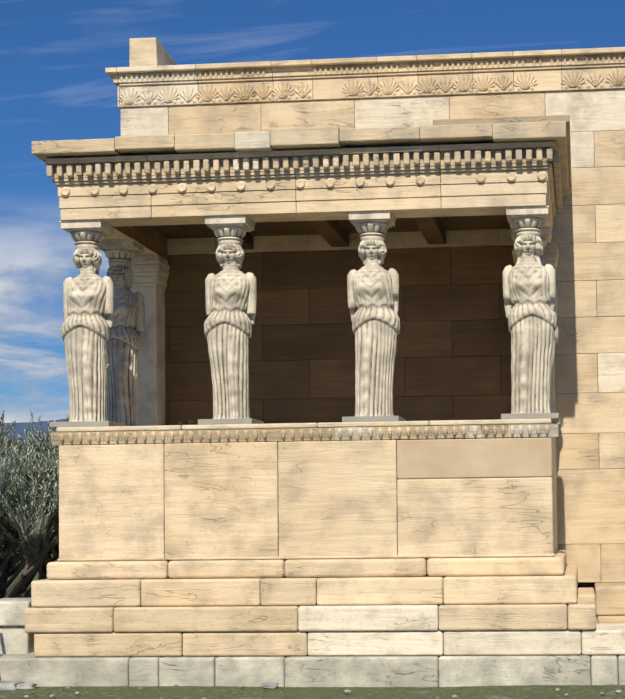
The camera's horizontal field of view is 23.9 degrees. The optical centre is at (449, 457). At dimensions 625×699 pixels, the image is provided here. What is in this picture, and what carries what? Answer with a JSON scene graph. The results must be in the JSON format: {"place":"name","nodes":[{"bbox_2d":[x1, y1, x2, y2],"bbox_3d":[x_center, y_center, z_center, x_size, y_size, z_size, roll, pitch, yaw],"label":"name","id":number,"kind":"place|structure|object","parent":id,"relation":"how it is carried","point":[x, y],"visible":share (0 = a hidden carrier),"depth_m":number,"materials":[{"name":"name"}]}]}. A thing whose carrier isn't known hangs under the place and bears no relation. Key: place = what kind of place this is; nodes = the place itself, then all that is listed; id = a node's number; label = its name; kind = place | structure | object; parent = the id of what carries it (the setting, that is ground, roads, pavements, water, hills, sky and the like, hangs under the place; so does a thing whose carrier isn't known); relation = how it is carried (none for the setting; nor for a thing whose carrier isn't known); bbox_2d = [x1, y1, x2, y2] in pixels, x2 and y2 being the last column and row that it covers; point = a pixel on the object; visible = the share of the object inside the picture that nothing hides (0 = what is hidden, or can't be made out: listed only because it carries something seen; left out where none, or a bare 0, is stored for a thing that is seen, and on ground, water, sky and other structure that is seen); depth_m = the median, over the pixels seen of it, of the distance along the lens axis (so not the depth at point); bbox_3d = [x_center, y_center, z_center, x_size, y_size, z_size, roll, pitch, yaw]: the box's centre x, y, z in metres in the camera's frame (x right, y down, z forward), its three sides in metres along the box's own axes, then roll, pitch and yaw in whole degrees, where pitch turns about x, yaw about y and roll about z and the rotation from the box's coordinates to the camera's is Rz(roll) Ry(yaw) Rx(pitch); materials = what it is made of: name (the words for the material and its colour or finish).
{"place":"outdoors","nodes":[
{"label":"outdoors","id":0,"kind":"place"},
{"bbox_2d":[1,418,68,450],"bbox_3d":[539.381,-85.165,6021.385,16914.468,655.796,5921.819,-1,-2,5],"label":"distant hills","id":1,"kind":"structure","parent":0,"point":[19,427],"depth_m":8657.95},
{"bbox_2d":[0,552,624,698],"bbox_3d":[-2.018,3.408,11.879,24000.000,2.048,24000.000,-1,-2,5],"label":"ground","id":2,"kind":"structure","parent":0,"point":[461,692],"depth_m":15.96,"materials":[{"name":"green plant"}]},
{"bbox_2d":[0,410,68,598],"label":"olive tree","id":3,"kind":"object","parent":2,"relation":"on","point":[23,468],"depth_m":18.79,"materials":[{"name":"green plant"}]},
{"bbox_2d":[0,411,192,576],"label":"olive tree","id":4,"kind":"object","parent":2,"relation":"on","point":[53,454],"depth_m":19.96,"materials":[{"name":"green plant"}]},
{"bbox_2d":[0,681,278,690],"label":"rocks","id":5,"kind":"object","parent":2,"relation":"on","point":[11,685],"visible":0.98,"depth_m":16.49,"materials":[{"name":"grey stone"}]},
{"bbox_2d":[0,598,624,686],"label":"foundation blocks","id":6,"kind":"structure","parent":2,"relation":"on","point":[20,661],"depth_m":16.54,"materials":[{"name":"stone"}]},
{"bbox_2d":[25,566,624,656],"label":"stone steps","id":7,"kind":"structure","parent":6,"relation":"on","point":[563,614],"depth_m":16.66,"materials":[{"name":"stone"}]},
{"bbox_2d":[47,550,566,579],"bbox_3d":[-1.570,1.334,18.340,6.037,0.207,3.002,-1,-2,5],"label":"podium torus","id":8,"kind":"object","parent":7,"relation":"on","point":[369,567],"visible":0.81,"depth_m":16.85,"materials":[{"name":"beige stone"}]},
{"bbox_2d":[56,419,557,560],"bbox_3d":[-1.580,0.442,18.385,5.830,1.575,2.973,-1,-2,5],"label":"podium caryatid porch","id":9,"kind":"object","parent":7,"relation":"on","point":[413,498],"visible":0.92,"depth_m":16.97,"materials":[{"name":"beige stone"}]},
{"bbox_2d":[50,424,557,444],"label":"parapet molding","id":10,"kind":"structure","parent":9,"relation":"attached to","point":[317,434],"depth_m":16.96,"materials":[{"name":"beige stone"}]},
{"bbox_2d":[49,413,560,427],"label":"statue plinths","id":11,"kind":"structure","parent":9,"relation":"on","point":[554,418],"depth_m":17.04,"materials":[{"name":"beige stone"}]},
{"bbox_2d":[60,220,114,421],"bbox_3d":[-4.338,-1.603,17.575,0.632,2.398,0.534,-1,-2,5],"label":"caryatid","id":12,"kind":"object","parent":11,"relation":"on","point":[88,297],"visible":0.98,"depth_m":17.44,"materials":[{"name":"beige stone"}]},
{"bbox_2d":[99,239,144,425],"bbox_3d":[-4.226,-1.559,18.819,0.628,2.398,0.533,-1,-2,5],"label":"caryatid","id":13,"kind":"object","parent":11,"relation":"on","point":[123,345],"visible":0.73,"depth_m":18.67,"materials":[{"name":"beige stone"}]},
{"bbox_2d":[204,215,256,418],"bbox_3d":[-2.602,-1.630,17.420,0.631,2.398,0.532,-1,-2,5],"label":"caryatid","id":14,"kind":"object","parent":11,"relation":"on","point":[231,293],"visible":1,"depth_m":17.28,"materials":[{"name":"beige stone"}]},
{"bbox_2d":[58,169,552,259],"bbox_3d":[-1.620,-3.009,18.547,5.800,0.414,2.898,-1,-2,5],"label":"architrave","id":15,"kind":"object","parent":14,"relation":"on","point":[434,208],"visible":0.9,"depth_m":17.22,"materials":[{"name":"beige stone"}]},
{"bbox_2d":[45,141,555,218],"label":"dentil molding","id":16,"kind":"structure","parent":15,"relation":"on","point":[341,170],"depth_m":17.04,"materials":[{"name":"beige stone"}]},
{"bbox_2d":[32,115,571,195],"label":"porch cornice","id":17,"kind":"structure","parent":16,"relation":"on","point":[556,128],"depth_m":16.88,"materials":[{"name":"beige stone"}]},
{"bbox_2d":[47,148,562,211],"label":"dentils","id":18,"kind":"object","parent":16,"relation":"attached to","point":[554,156],"visible":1,"depth_m":17.01,"materials":[{"name":"beige stone"}]},
{"bbox_2d":[61,171,546,195],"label":"rosettes","id":19,"kind":"object","parent":15,"relation":"attached to","point":[329,183],"visible":1,"depth_m":17.09,"materials":[{"name":"beige stone"}]},
{"bbox_2d":[347,211,399,415],"bbox_3d":[-0.890,-1.657,17.267,0.624,2.398,0.530,-1,-2,5],"label":"caryatid","id":20,"kind":"object","parent":11,"relation":"on","point":[373,292],"visible":0.98,"depth_m":17.12,"materials":[{"name":"beige stone"}]},
{"bbox_2d":[503,206,556,413],"bbox_3d":[0.941,-1.685,17.102,0.623,2.398,0.531,-1,-2,5],"label":"caryatid","id":21,"kind":"object","parent":11,"relation":"on","point":[529,284],"visible":1,"depth_m":16.95,"materials":[{"name":"beige stone"}]},
{"bbox_2d":[510,227,557,410],"bbox_3d":[1.054,-1.642,18.345,0.624,2.398,0.535,-1,-2,5],"label":"caryatid","id":22,"kind":"object","parent":11,"relation":"on","point":[545,234],"visible":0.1,"depth_m":18.27,"materials":[{"name":"beige stone"}]},
{"bbox_2d":[130,243,558,425],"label":"pilasters","id":23,"kind":"object","parent":9,"relation":"on","point":[150,277],"visible":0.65,"depth_m":19.75,"materials":[{"name":"beige stone"}]},
{"bbox_2d":[24,684,620,698],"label":"gravel stones","id":24,"kind":"object","parent":2,"relation":"on","point":[437,697],"visible":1,"depth_m":15.69,"materials":[{"name":"stone"}]},
{"bbox_2d":[120,89,624,587],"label":"temple wall","id":25,"kind":"structure","parent":2,"relation":"on","point":[454,351],"depth_m":19.83,"materials":[{"name":"stone"}]},
{"bbox_2d":[105,47,624,108],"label":"epikranitis","id":26,"kind":"object","parent":25,"relation":"on","point":[548,76],"depth_m":19.96,"materials":[{"name":"stone"}]},
{"bbox_2d":[129,37,176,66],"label":"raking cornice block","id":27,"kind":"structure","parent":26,"relation":"on","point":[148,52],"depth_m":20.23,"materials":[{"name":"stone"}]},
{"bbox_2d":[118,55,624,105],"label":"palmette ornaments","id":28,"kind":"object","parent":26,"relation":"attached to","point":[350,90],"depth_m":19.96,"materials":[{"name":"stone"}]},
{"bbox_2d":[0,0,624,422],"label":"sky","id":29,"kind":"structure","parent":0,"point":[55,84],"materials":[{"name":"blue"}]}
]}

